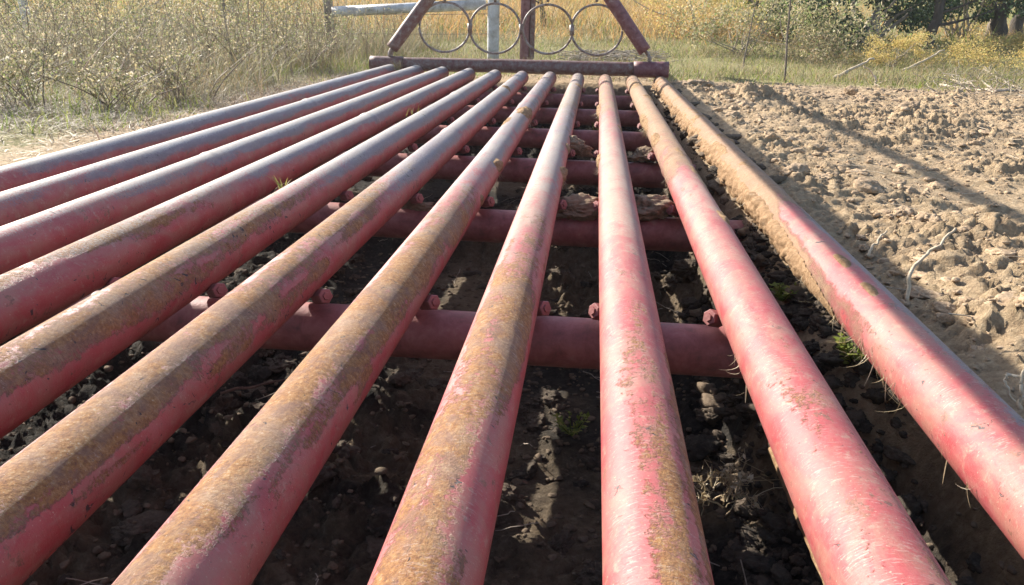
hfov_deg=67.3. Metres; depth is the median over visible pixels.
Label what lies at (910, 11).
cedar bush
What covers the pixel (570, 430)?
green sprout
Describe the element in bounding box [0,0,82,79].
dry weed
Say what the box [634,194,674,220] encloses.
mud clump
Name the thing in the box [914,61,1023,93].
brush twigs
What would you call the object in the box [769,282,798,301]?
green sprout
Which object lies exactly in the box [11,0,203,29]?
shrub
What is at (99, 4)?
shrub
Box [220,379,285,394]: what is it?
dry twig
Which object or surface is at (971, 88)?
pile branch
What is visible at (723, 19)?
shrub
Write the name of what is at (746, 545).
pit clods
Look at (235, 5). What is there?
shrub
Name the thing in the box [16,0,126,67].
dry weed
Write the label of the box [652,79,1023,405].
road clods
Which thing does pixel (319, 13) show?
wire fence
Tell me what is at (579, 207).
mud clump
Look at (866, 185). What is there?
dirt clod
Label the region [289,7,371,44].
dry weed
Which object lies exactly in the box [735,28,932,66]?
shrub
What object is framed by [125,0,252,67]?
dry weed
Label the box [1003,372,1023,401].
dry twig
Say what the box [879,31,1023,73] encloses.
shrub
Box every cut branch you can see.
[833,57,874,77]
[863,66,885,86]
[902,50,944,70]
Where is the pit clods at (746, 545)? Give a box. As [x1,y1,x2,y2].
[0,89,1016,584]
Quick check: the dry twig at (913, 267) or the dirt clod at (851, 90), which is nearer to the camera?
the dry twig at (913, 267)
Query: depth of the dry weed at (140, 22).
5.60 m
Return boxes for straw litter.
[0,77,320,160]
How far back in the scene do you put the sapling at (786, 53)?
6.23 m
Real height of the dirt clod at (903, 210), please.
0.042 m
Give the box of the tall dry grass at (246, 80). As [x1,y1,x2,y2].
[0,0,469,117]
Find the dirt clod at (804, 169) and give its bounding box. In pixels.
[779,163,809,175]
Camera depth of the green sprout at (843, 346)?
1.32 m
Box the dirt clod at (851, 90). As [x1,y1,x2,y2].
[844,85,857,95]
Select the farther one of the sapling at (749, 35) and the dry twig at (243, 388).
the sapling at (749, 35)
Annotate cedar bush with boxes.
[763,0,964,47]
[898,0,1023,38]
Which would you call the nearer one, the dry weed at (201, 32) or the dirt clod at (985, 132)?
the dirt clod at (985, 132)
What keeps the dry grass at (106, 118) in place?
on the ground at (954, 540)
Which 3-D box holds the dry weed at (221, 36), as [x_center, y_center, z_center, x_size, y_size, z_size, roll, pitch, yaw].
[-1.881,-1.755,5.419,0.813,0.523,0.708,-2,20,-9]
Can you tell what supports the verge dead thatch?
on the ground at (954, 540)
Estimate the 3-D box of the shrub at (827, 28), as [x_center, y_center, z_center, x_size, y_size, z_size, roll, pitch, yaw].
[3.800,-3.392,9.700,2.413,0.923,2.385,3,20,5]
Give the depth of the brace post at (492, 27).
7.98 m
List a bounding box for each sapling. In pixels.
[728,0,774,67]
[742,0,811,80]
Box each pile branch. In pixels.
[939,79,1023,95]
[984,63,1022,88]
[995,80,1019,92]
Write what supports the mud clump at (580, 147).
on the cattle guard
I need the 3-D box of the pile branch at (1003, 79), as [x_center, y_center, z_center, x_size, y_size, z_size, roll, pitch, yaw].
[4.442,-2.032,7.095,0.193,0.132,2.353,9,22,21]
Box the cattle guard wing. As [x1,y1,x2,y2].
[369,0,668,77]
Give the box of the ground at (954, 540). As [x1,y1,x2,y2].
[0,0,1023,584]
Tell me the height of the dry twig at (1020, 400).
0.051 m
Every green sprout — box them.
[553,410,589,435]
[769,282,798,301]
[834,332,869,363]
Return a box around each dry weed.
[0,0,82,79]
[0,31,92,110]
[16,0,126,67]
[33,52,211,110]
[52,0,173,71]
[91,37,258,102]
[125,0,216,58]
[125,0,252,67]
[176,3,299,79]
[224,0,325,60]
[259,25,356,72]
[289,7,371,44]
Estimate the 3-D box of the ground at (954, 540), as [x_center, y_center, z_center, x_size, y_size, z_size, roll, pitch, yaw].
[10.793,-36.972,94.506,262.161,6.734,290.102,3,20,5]
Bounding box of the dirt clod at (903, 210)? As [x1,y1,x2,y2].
[893,205,914,217]
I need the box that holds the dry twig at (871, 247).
[866,230,886,256]
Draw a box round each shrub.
[0,0,114,35]
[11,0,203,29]
[163,0,313,28]
[594,0,778,37]
[658,0,816,59]
[706,0,944,59]
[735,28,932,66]
[847,29,944,67]
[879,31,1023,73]
[964,21,1023,54]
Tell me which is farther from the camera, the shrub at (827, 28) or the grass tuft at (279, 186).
the shrub at (827, 28)
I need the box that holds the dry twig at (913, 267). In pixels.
[905,228,956,301]
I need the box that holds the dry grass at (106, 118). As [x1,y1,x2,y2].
[0,47,405,138]
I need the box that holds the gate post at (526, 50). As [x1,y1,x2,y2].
[520,0,535,59]
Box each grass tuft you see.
[263,174,287,188]
[692,442,782,515]
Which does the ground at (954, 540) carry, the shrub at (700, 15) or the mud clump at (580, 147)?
the shrub at (700, 15)
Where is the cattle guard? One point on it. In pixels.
(80, 226)
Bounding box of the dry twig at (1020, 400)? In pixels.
[1016,369,1023,409]
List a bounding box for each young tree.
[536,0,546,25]
[729,0,819,37]
[922,0,1011,49]
[976,0,1020,38]
[980,0,996,35]
[1008,4,1023,36]
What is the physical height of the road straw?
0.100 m
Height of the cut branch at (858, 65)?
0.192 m
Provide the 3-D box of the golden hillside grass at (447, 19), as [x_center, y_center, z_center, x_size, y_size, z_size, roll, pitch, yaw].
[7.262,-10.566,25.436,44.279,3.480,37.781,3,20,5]
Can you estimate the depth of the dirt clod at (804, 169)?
2.35 m
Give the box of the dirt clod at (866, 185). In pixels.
[853,177,884,194]
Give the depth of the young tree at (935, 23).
9.98 m
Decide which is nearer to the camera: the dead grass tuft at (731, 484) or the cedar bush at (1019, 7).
the dead grass tuft at (731, 484)
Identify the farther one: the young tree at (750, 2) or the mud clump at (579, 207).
the young tree at (750, 2)
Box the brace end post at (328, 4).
[323,0,334,55]
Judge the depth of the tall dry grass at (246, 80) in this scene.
5.52 m
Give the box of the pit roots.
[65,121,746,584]
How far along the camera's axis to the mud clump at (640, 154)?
2.93 m
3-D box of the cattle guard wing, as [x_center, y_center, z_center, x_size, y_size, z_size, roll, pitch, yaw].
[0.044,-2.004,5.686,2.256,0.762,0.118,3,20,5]
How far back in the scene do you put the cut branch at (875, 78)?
5.86 m
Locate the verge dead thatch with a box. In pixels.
[0,61,367,144]
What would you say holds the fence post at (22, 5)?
on the ground at (954, 540)
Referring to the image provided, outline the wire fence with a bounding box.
[203,0,452,37]
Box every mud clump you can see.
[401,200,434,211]
[556,193,598,220]
[569,135,592,156]
[627,146,653,162]
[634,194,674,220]
[737,217,752,235]
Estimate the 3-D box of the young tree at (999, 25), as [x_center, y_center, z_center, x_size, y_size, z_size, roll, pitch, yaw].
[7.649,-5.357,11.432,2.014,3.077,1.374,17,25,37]
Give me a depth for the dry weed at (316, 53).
6.20 m
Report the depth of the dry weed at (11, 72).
3.72 m
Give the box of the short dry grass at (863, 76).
[212,23,1023,92]
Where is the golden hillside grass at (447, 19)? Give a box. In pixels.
[0,0,1023,54]
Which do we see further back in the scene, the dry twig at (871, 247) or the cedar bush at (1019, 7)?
the cedar bush at (1019, 7)
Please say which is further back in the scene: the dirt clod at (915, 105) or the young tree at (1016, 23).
the young tree at (1016, 23)
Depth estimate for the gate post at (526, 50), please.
7.65 m
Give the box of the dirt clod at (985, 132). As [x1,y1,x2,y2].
[978,129,989,134]
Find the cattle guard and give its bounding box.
[0,64,1023,584]
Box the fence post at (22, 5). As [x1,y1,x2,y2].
[18,0,31,37]
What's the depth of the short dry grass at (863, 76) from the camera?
8.17 m
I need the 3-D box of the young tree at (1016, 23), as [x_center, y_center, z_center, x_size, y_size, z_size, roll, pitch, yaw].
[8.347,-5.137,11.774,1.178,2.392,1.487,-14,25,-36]
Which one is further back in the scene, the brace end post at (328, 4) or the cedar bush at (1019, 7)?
the cedar bush at (1019, 7)
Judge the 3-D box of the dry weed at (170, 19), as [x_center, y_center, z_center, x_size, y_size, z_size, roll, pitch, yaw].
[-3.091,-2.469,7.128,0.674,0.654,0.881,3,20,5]
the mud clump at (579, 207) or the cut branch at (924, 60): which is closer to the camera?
the mud clump at (579, 207)
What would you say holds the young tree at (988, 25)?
on the ground at (954, 540)
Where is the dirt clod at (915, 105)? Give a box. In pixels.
[897,101,920,109]
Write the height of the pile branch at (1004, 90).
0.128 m
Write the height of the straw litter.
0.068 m
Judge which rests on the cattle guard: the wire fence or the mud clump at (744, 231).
the mud clump at (744, 231)
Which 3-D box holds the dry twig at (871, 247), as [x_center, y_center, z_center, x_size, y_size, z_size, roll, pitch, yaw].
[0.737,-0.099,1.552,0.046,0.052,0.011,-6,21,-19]
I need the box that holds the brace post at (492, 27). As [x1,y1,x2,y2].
[331,0,499,58]
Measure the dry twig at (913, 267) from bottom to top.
0.120 m
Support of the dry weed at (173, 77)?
on the ground at (954, 540)
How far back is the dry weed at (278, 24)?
6.83 m
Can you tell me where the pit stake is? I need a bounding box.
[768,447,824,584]
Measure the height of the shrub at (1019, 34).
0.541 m
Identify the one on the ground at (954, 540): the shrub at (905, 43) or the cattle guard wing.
the shrub at (905, 43)
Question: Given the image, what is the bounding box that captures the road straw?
[700,83,1023,317]

